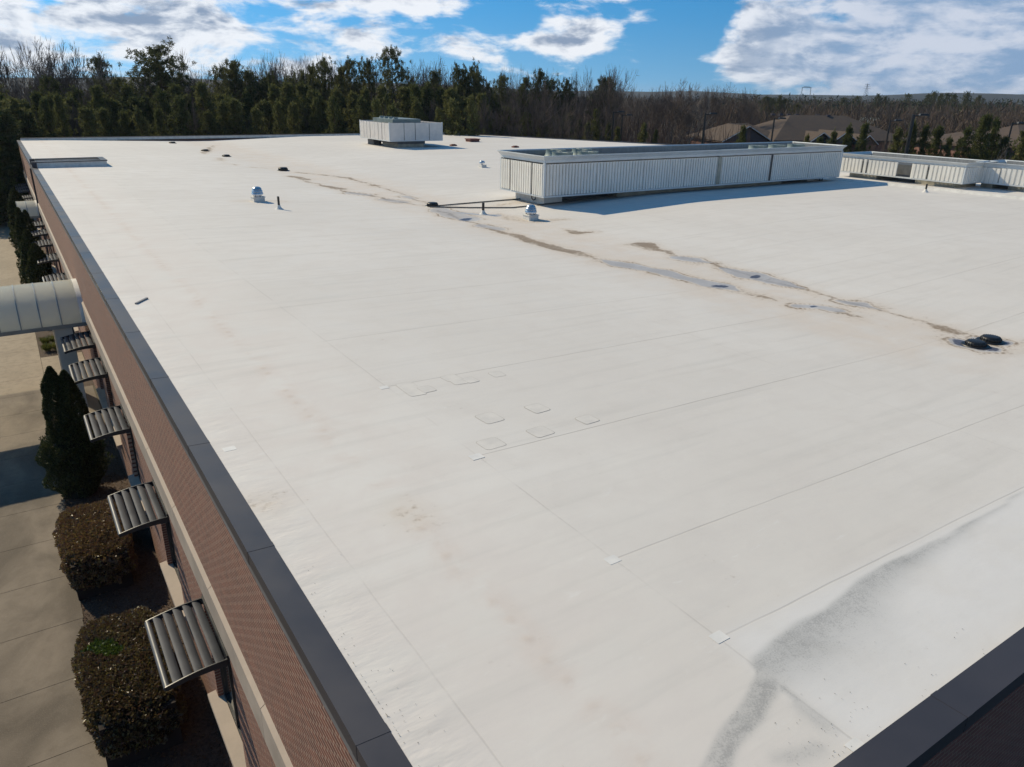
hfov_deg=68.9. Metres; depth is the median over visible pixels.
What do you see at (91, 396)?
entrance path
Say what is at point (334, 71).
bare tree
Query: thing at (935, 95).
pine tree
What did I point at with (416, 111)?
young pine
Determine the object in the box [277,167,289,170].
roof drain
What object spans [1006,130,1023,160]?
young pine
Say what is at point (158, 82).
pine tree
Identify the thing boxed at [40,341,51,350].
grass tuft
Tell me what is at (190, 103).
young pine
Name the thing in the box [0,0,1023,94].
sky
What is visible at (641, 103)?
bare tree
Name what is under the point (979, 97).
pine tree
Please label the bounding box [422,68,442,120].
pine tree
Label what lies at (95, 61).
pine tree
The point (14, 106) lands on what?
young pine
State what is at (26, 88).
bare tree
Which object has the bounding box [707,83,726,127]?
bare tree
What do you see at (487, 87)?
pine tree
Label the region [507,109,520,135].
young pine
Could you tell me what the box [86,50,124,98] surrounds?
bare tree
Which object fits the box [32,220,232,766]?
mulch bed
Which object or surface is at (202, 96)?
young pine
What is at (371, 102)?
bare tree
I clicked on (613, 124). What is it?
lamp post
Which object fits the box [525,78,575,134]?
bare tree
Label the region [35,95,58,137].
young pine
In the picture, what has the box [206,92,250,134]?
young pine
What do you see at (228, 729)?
window
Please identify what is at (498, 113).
young pine
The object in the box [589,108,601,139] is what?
young pine
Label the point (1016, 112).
bare tree
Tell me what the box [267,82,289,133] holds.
young pine
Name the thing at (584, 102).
bare tree
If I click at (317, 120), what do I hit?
young pine
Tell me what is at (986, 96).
hills
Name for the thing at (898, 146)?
bare tree
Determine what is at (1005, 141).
young pine
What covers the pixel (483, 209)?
vent pipe
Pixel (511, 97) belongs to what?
bare tree
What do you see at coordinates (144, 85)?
bare tree
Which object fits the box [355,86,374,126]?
young pine
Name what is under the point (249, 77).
pine tree
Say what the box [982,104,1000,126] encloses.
bare tree
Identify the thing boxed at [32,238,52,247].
window awning
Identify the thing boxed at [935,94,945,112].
pine tree
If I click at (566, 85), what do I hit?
pine tree
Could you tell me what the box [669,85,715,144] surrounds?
bare tree
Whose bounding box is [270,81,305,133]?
young pine
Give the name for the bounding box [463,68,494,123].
pine tree
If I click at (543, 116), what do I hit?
bare tree
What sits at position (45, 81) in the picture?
pine tree
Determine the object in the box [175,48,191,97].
bare tree
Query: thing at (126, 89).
young pine
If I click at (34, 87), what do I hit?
bare tree
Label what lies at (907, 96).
pine tree
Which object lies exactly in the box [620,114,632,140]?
lamp post
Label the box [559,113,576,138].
young pine
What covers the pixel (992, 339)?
roof drain
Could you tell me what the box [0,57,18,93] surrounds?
bare tree
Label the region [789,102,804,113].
pine tree
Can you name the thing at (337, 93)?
young pine
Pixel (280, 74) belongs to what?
bare tree
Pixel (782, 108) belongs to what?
pine tree
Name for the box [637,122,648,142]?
young pine
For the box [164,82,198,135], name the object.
young pine
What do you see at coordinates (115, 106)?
young pine
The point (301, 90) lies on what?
young pine
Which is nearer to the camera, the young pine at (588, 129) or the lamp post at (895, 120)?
the lamp post at (895, 120)
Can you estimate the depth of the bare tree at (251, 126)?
90.06 m
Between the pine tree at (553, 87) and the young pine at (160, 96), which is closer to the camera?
the young pine at (160, 96)
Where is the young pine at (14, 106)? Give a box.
[0,94,42,145]
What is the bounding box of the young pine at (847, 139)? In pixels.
[840,122,853,151]
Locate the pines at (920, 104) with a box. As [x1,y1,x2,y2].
[694,94,1023,120]
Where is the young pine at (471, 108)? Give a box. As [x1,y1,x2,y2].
[459,93,484,135]
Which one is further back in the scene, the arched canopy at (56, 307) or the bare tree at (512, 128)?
the bare tree at (512, 128)
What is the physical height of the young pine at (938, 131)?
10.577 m
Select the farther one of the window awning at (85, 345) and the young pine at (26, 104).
the young pine at (26, 104)
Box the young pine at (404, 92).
[393,86,411,117]
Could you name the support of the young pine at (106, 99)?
on the ground
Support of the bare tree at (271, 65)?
on the ground
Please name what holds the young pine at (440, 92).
on the ground
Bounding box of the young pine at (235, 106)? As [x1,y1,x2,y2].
[221,98,251,134]
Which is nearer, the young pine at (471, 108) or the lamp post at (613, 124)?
the young pine at (471, 108)
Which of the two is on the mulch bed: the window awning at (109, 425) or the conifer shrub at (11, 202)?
the conifer shrub at (11, 202)
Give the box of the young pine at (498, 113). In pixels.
[488,100,514,135]
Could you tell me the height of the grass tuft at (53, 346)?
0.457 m
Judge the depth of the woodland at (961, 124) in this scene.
193.71 m
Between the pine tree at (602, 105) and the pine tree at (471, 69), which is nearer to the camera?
the pine tree at (471, 69)
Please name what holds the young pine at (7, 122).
on the ground
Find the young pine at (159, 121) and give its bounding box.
[152,107,171,139]
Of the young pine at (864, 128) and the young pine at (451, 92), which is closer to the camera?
the young pine at (864, 128)
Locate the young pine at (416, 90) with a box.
[399,80,428,120]
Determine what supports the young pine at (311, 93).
on the ground
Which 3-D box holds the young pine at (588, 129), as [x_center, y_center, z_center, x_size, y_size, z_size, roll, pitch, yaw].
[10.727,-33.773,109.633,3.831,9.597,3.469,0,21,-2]
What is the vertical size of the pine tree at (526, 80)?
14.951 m
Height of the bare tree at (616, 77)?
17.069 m
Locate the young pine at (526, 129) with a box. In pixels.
[520,110,534,136]
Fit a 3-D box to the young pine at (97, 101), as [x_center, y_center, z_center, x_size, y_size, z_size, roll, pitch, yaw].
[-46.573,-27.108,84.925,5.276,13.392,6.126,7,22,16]
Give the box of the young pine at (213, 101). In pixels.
[208,92,221,125]
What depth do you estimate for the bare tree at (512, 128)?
89.86 m
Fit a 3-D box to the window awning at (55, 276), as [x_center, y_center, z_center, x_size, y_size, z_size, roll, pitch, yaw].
[-21.855,-4.997,35.697,1.000,0.254,1.860,-13,25,-31]
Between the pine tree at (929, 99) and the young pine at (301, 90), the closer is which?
the young pine at (301, 90)
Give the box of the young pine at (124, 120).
[115,108,133,136]
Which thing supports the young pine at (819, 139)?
on the ground
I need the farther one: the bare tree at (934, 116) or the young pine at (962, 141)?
the bare tree at (934, 116)
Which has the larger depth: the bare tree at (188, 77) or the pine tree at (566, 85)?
the pine tree at (566, 85)
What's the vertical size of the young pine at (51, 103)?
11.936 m
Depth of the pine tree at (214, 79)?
99.03 m
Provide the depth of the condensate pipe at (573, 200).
37.76 m
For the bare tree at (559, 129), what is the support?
on the ground
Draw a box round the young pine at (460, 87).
[444,84,464,130]
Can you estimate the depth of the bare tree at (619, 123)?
122.78 m
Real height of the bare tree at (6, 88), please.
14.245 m
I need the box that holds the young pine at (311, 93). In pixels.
[298,88,330,133]
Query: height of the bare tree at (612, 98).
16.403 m
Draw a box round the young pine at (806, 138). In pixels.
[803,133,810,142]
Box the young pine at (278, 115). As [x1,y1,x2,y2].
[272,99,291,133]
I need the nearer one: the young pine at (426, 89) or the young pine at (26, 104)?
the young pine at (26, 104)
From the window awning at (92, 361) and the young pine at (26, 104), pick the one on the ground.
the young pine at (26, 104)
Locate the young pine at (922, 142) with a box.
[913,122,932,155]
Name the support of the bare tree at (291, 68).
on the ground
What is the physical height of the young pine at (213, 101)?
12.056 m
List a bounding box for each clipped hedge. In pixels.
[52,498,138,600]
[71,605,187,766]
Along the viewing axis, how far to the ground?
38.31 m
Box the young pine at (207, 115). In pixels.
[195,110,218,138]
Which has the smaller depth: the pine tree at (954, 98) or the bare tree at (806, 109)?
the bare tree at (806, 109)
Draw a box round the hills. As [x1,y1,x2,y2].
[0,77,1023,109]
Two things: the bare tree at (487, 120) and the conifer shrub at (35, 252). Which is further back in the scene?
the bare tree at (487, 120)
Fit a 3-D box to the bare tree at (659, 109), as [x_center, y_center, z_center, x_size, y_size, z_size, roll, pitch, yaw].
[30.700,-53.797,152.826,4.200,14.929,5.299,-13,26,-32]
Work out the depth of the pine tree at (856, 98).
406.93 m
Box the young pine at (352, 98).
[343,89,358,132]
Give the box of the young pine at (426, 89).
[419,82,439,121]
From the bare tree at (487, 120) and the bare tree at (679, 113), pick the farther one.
the bare tree at (679, 113)
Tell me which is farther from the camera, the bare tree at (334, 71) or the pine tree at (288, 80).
the bare tree at (334, 71)
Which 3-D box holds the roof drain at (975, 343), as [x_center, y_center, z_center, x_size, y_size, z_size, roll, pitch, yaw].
[10.699,-0.937,17.213,0.608,0.114,0.603,-13,25,-31]
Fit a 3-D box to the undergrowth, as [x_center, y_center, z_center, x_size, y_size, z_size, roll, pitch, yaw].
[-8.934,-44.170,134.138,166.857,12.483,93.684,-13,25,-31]
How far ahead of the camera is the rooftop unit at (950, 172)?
47.16 m
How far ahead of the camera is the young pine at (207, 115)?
86.81 m
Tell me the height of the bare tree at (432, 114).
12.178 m
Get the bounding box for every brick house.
[687,113,906,152]
[911,125,1023,160]
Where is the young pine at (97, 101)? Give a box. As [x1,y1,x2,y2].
[87,83,118,135]
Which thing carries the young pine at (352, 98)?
on the ground
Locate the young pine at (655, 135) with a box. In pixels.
[651,129,658,142]
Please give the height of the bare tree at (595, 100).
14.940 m
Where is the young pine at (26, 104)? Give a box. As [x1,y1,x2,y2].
[15,98,38,123]
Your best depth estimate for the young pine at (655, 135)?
111.74 m
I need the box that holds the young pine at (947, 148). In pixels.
[938,135,953,157]
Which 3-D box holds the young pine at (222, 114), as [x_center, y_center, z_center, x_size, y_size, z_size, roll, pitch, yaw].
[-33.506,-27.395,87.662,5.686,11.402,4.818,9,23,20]
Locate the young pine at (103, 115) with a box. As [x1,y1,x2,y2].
[94,107,117,136]
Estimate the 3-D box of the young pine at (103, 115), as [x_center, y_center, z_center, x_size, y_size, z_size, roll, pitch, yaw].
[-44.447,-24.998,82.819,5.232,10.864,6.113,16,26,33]
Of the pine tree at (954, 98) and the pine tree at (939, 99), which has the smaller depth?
the pine tree at (939, 99)
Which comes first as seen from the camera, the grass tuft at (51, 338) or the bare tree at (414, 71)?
the grass tuft at (51, 338)
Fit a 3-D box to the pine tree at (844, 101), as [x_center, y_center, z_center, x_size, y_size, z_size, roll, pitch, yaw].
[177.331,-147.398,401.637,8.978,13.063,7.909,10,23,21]
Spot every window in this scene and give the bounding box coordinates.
[95,344,107,408]
[108,376,122,448]
[128,423,146,513]
[160,498,186,620]
[207,620,245,766]
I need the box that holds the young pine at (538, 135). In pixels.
[536,111,547,137]
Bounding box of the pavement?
[0,217,106,766]
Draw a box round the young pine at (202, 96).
[186,79,218,134]
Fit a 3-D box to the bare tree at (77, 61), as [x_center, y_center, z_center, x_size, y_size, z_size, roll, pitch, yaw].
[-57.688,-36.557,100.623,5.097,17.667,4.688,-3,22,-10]
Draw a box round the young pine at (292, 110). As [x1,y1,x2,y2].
[284,101,303,133]
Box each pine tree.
[0,85,9,98]
[24,74,63,121]
[82,52,116,94]
[93,77,113,98]
[102,73,140,122]
[118,59,189,123]
[124,36,196,119]
[208,64,241,110]
[213,58,258,124]
[234,66,260,122]
[251,76,280,123]
[259,70,285,121]
[276,74,309,126]
[293,69,315,97]
[301,65,325,92]
[307,55,349,130]
[327,67,353,126]
[335,57,370,127]
[354,56,383,110]
[373,44,417,116]
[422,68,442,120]
[445,61,471,98]
[459,56,481,94]
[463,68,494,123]
[482,80,502,133]
[493,72,516,109]
[510,76,537,136]
[527,68,558,136]
[540,76,562,136]
[556,77,576,137]
[583,75,616,135]
[589,77,616,140]
[758,95,775,121]
[766,97,779,119]
[772,95,785,117]
[778,98,791,116]
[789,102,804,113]
[835,97,850,108]
[850,95,861,109]
[869,93,882,116]
[901,93,913,105]
[922,93,932,107]
[928,90,938,107]
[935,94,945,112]
[940,92,952,110]
[947,93,958,114]
[955,91,973,111]
[970,95,985,113]
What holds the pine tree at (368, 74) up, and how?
on the ground
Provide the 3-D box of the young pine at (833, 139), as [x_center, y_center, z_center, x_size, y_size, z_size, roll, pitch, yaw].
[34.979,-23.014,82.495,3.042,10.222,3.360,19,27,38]
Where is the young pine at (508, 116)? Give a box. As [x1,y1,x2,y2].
[495,106,520,135]
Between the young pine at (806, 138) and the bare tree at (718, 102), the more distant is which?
the bare tree at (718, 102)
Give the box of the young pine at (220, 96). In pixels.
[212,93,228,134]
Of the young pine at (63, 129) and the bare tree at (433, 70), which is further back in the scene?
the bare tree at (433, 70)
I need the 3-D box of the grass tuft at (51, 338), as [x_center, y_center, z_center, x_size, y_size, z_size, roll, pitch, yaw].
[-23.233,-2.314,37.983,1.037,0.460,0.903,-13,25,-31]
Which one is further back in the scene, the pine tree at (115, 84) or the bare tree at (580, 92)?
the bare tree at (580, 92)
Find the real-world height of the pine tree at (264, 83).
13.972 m
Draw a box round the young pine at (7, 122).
[0,106,28,219]
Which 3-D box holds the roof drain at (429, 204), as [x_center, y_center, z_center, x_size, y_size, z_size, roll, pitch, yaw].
[-3.877,-8.745,36.409,0.756,0.185,0.750,-13,25,-31]
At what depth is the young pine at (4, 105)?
72.98 m
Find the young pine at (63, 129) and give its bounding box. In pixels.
[51,91,77,136]
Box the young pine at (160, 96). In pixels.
[148,85,177,135]
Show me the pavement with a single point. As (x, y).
(41, 624)
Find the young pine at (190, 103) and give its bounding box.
[182,92,199,133]
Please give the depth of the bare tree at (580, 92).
127.12 m
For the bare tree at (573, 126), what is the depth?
99.44 m
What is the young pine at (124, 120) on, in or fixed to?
on the ground
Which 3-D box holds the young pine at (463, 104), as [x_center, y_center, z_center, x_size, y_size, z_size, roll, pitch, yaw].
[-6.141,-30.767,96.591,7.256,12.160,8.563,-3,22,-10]
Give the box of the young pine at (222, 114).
[212,99,236,138]
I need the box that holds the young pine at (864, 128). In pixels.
[853,122,873,151]
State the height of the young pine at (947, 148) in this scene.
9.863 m
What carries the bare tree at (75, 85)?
on the ground
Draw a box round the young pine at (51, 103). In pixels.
[41,91,74,136]
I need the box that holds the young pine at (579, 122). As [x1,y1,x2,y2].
[574,119,582,138]
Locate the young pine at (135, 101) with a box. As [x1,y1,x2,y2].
[119,94,155,135]
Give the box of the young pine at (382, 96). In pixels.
[370,83,391,115]
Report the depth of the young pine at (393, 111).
87.45 m
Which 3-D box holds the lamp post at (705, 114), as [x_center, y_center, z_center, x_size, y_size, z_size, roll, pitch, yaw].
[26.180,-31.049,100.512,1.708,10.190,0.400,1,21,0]
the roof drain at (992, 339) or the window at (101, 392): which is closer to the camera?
the roof drain at (992, 339)
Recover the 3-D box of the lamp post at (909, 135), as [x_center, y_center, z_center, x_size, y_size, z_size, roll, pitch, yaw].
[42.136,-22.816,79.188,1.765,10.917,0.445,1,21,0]
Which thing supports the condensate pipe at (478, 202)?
on the brick building
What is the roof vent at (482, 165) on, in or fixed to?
on the brick building
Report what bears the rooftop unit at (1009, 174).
on the brick building
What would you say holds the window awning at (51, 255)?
attached to the brick building
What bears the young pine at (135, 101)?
on the ground
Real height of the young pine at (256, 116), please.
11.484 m
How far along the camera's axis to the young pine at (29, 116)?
77.70 m
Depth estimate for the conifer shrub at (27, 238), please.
43.95 m
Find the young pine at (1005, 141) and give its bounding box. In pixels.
[995,135,1015,159]
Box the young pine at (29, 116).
[17,106,40,137]
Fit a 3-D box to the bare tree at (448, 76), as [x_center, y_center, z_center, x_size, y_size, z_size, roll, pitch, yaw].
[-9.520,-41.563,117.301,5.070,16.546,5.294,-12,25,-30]
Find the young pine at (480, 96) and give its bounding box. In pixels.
[476,92,494,134]
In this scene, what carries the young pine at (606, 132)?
on the ground
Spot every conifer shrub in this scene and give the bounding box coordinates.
[7,188,41,250]
[14,207,42,278]
[19,229,41,283]
[24,242,54,283]
[34,365,114,498]
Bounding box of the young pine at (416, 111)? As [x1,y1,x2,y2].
[409,97,426,120]
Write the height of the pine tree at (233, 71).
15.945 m
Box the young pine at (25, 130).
[15,119,44,137]
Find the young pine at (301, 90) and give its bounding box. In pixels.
[286,80,311,133]
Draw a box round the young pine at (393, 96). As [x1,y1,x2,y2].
[387,90,399,110]
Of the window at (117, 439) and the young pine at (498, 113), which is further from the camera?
the young pine at (498, 113)
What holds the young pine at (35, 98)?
on the ground
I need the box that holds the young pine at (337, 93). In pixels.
[325,84,355,132]
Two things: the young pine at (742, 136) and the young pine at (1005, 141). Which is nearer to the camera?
the young pine at (1005, 141)
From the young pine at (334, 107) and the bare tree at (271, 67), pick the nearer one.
the young pine at (334, 107)
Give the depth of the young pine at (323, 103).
91.90 m
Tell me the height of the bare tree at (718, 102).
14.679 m
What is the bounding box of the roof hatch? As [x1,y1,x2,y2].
[465,138,479,141]
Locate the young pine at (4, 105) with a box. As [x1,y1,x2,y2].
[0,97,27,194]
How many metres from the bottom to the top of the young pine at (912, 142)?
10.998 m
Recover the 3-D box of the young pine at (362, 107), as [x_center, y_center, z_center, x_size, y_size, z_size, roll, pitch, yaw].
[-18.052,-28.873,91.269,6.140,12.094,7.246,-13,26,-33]
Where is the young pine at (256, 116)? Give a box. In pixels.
[248,104,269,137]
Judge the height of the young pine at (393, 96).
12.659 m
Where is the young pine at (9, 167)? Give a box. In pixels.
[0,129,24,218]
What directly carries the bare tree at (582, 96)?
on the ground
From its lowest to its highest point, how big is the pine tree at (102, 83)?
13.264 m
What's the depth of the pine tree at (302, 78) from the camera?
101.95 m
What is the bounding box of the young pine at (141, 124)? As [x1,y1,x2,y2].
[127,105,159,139]
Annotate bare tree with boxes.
[0,44,47,101]
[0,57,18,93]
[0,77,19,100]
[9,36,75,107]
[29,78,39,122]
[31,40,82,98]
[33,37,69,91]
[54,73,91,100]
[60,43,94,100]
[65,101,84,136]
[66,92,122,136]
[70,64,108,106]
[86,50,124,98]
[129,72,154,107]
[160,54,212,102]
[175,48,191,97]
[181,79,210,119]
[183,69,211,112]
[193,66,240,97]
[234,103,269,133]
[248,56,267,81]
[256,59,287,95]
[257,53,305,83]
[265,56,307,82]
[268,53,288,80]
[282,61,314,80]
[288,59,334,86]
[322,52,359,97]
[364,89,386,114]
[395,65,424,109]
[403,63,423,109]
[406,59,425,107]
[409,59,454,108]
[419,58,447,105]
[423,93,463,121]
[441,65,455,85]
[476,91,519,134]
[481,76,509,134]
[491,65,516,104]
[497,82,556,128]
[502,99,523,135]
[503,87,524,120]
[506,77,563,137]
[509,68,529,109]
[523,104,558,137]
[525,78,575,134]
[533,89,571,137]
[545,101,572,138]
[548,99,577,138]
[558,65,604,136]
[563,92,593,139]
[564,69,592,119]
[568,69,590,123]
[585,77,619,135]
[593,65,626,132]
[593,67,637,140]
[608,70,628,136]
[610,66,622,93]
[616,92,646,138]
[617,83,645,139]
[639,84,664,137]
[653,85,672,128]
[656,82,674,141]
[660,77,699,144]
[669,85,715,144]
[696,83,736,128]
[704,84,730,125]
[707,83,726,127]
[719,89,735,122]
[728,90,766,124]
[735,88,758,122]
[796,104,816,114]
[855,134,891,152]
[886,100,902,116]
[887,130,910,152]
[922,101,953,128]
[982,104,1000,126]
[993,144,1015,159]
[1009,104,1021,124]
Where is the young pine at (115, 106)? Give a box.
[104,98,137,134]
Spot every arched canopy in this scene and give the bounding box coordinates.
[0,278,89,420]
[15,200,39,217]
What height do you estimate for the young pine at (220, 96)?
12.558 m
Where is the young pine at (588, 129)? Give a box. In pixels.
[582,121,596,139]
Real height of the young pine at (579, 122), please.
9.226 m
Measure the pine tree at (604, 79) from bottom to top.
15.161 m
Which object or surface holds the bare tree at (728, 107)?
on the ground
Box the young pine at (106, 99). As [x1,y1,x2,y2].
[81,93,122,135]
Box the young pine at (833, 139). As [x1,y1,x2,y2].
[826,127,837,143]
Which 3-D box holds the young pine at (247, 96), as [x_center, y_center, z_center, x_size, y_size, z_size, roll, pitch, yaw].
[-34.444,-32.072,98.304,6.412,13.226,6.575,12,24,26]
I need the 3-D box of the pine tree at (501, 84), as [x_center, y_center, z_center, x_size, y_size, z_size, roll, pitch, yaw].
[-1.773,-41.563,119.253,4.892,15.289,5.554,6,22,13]
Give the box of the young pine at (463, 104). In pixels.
[457,96,480,132]
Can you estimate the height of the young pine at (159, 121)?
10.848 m
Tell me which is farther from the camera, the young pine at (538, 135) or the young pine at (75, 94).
the young pine at (538, 135)
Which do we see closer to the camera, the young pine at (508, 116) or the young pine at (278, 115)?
the young pine at (278, 115)
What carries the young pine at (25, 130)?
on the ground
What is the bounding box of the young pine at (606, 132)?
[604,122,611,140]
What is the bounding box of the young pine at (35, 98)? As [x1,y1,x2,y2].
[29,90,46,133]
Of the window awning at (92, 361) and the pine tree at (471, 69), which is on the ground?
the pine tree at (471, 69)
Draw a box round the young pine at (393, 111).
[386,103,402,116]
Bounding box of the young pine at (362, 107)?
[346,96,372,132]
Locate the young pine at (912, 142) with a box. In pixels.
[899,119,917,154]
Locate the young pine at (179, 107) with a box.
[162,93,196,135]
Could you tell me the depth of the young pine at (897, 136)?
81.13 m
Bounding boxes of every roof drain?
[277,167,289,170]
[425,202,437,206]
[961,338,990,348]
[976,334,1005,344]
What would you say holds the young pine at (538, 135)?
on the ground
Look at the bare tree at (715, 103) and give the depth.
139.41 m
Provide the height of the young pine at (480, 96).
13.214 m
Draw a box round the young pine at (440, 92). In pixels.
[433,86,445,120]
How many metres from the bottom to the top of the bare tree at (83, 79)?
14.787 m
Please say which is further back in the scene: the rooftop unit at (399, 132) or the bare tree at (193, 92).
the bare tree at (193, 92)
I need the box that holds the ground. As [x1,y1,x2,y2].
[32,108,960,424]
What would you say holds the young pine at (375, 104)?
on the ground
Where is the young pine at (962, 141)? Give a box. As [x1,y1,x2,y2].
[952,124,975,158]
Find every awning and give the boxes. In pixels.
[15,182,27,187]
[15,186,28,189]
[17,189,29,192]
[22,194,32,198]
[30,229,48,236]
[32,220,44,227]
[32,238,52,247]
[37,252,59,264]
[42,272,67,281]
[60,330,95,353]
[68,356,107,383]
[83,404,131,442]
[107,479,169,536]
[144,596,229,691]
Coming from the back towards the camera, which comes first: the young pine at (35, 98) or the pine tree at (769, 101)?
the pine tree at (769, 101)
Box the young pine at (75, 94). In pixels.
[61,85,91,126]
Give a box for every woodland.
[0,73,398,125]
[489,93,1023,142]
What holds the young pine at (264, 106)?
on the ground
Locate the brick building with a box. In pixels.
[17,132,1023,766]
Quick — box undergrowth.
[37,104,756,144]
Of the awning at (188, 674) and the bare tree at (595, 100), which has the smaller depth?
the awning at (188, 674)
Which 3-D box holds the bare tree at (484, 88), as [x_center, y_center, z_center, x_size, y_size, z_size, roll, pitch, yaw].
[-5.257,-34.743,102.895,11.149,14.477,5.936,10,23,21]
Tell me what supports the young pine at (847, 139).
on the ground
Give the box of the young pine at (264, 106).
[251,99,275,137]
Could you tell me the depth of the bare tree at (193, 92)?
99.41 m
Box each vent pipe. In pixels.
[276,196,282,209]
[480,202,486,214]
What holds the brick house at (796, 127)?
on the ground
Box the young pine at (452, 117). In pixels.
[439,97,464,135]
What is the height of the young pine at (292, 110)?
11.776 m
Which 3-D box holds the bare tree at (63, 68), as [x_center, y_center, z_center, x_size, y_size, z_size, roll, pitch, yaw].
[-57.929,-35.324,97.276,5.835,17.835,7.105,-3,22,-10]
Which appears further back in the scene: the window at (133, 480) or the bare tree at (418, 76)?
the bare tree at (418, 76)
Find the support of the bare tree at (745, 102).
on the ground
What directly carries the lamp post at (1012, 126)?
on the parking lot
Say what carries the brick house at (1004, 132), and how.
on the ground
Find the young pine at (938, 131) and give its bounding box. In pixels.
[925,125,945,155]
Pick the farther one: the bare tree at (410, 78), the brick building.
the bare tree at (410, 78)
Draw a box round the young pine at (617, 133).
[613,126,620,140]
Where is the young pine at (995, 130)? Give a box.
[981,116,1003,159]
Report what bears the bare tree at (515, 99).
on the ground
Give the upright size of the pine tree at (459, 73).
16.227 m
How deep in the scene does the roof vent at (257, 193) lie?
35.52 m
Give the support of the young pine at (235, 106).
on the ground
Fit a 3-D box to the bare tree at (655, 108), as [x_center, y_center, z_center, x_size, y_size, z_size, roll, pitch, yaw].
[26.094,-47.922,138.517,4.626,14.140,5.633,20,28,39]
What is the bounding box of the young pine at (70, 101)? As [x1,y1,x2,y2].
[63,95,83,136]
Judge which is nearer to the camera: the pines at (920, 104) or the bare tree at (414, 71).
the bare tree at (414, 71)
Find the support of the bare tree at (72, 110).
on the ground
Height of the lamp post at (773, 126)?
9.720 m
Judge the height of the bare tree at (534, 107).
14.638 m
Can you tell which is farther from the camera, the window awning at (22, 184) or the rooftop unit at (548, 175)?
the window awning at (22, 184)
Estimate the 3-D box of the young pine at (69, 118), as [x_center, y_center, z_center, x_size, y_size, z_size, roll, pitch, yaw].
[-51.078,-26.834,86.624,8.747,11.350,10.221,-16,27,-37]
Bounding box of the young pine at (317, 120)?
[304,96,325,133]
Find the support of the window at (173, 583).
in the brick building
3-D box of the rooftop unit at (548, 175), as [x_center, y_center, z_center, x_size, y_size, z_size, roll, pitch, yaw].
[10.153,-12.311,43.026,23.470,2.551,4.140,-13,25,-31]
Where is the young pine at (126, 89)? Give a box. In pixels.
[115,82,154,134]
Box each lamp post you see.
[611,111,623,140]
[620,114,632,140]
[701,113,716,143]
[770,117,785,141]
[884,119,902,150]
[904,114,928,153]
[1008,122,1023,136]
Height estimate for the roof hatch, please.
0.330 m
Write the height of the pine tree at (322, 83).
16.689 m
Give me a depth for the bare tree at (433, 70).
113.89 m
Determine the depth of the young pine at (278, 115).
87.05 m
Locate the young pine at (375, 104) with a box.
[369,98,382,119]
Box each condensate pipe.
[430,206,526,207]
[437,198,519,205]
[536,195,612,205]
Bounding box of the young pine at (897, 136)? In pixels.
[888,126,903,152]
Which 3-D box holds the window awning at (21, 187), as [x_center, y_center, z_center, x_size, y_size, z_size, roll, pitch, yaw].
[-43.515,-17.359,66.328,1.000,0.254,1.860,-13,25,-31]
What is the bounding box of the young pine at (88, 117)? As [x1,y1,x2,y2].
[75,104,101,136]
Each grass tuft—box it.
[36,335,52,344]
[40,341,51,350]
[44,334,54,342]
[46,342,56,350]
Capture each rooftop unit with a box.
[359,116,442,147]
[497,141,846,203]
[840,151,998,187]
[976,160,1023,191]
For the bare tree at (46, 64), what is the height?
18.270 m
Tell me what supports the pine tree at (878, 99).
on the ground
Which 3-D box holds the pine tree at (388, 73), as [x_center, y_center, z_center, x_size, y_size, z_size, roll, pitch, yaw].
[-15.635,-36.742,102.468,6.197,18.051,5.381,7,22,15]
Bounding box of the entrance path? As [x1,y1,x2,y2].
[41,352,104,423]
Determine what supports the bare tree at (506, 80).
on the ground
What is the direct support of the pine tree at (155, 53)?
on the ground
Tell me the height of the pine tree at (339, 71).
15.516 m
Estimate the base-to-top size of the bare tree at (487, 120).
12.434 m
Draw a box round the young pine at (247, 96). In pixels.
[239,87,255,127]
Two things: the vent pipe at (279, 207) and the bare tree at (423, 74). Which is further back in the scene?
the bare tree at (423, 74)
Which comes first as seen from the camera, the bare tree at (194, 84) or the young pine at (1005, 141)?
the young pine at (1005, 141)
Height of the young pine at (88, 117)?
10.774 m
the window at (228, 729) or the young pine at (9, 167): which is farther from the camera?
the young pine at (9, 167)
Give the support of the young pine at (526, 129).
on the ground
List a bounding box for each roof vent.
[250,186,264,201]
[479,161,486,167]
[522,204,538,220]
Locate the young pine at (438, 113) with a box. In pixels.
[433,107,443,130]
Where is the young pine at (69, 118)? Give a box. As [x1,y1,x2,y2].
[46,101,83,135]
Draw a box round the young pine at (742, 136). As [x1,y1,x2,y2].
[734,125,746,142]
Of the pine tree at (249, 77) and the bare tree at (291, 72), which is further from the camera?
the bare tree at (291, 72)
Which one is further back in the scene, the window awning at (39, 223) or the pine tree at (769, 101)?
the pine tree at (769, 101)
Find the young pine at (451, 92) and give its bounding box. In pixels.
[440,86,467,131]
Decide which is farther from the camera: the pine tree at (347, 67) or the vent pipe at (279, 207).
the pine tree at (347, 67)
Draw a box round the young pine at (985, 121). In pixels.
[966,113,999,159]
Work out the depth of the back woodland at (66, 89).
164.34 m
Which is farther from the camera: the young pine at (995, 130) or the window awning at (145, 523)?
the young pine at (995, 130)
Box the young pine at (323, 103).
[301,99,332,131]
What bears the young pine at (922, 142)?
on the ground
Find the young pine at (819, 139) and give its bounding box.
[815,137,823,143]
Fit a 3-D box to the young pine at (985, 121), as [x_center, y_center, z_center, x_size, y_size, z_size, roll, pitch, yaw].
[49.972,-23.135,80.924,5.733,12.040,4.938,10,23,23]
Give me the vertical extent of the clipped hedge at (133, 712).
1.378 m
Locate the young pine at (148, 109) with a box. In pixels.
[138,92,157,135]
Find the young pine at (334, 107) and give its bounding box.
[321,93,347,133]

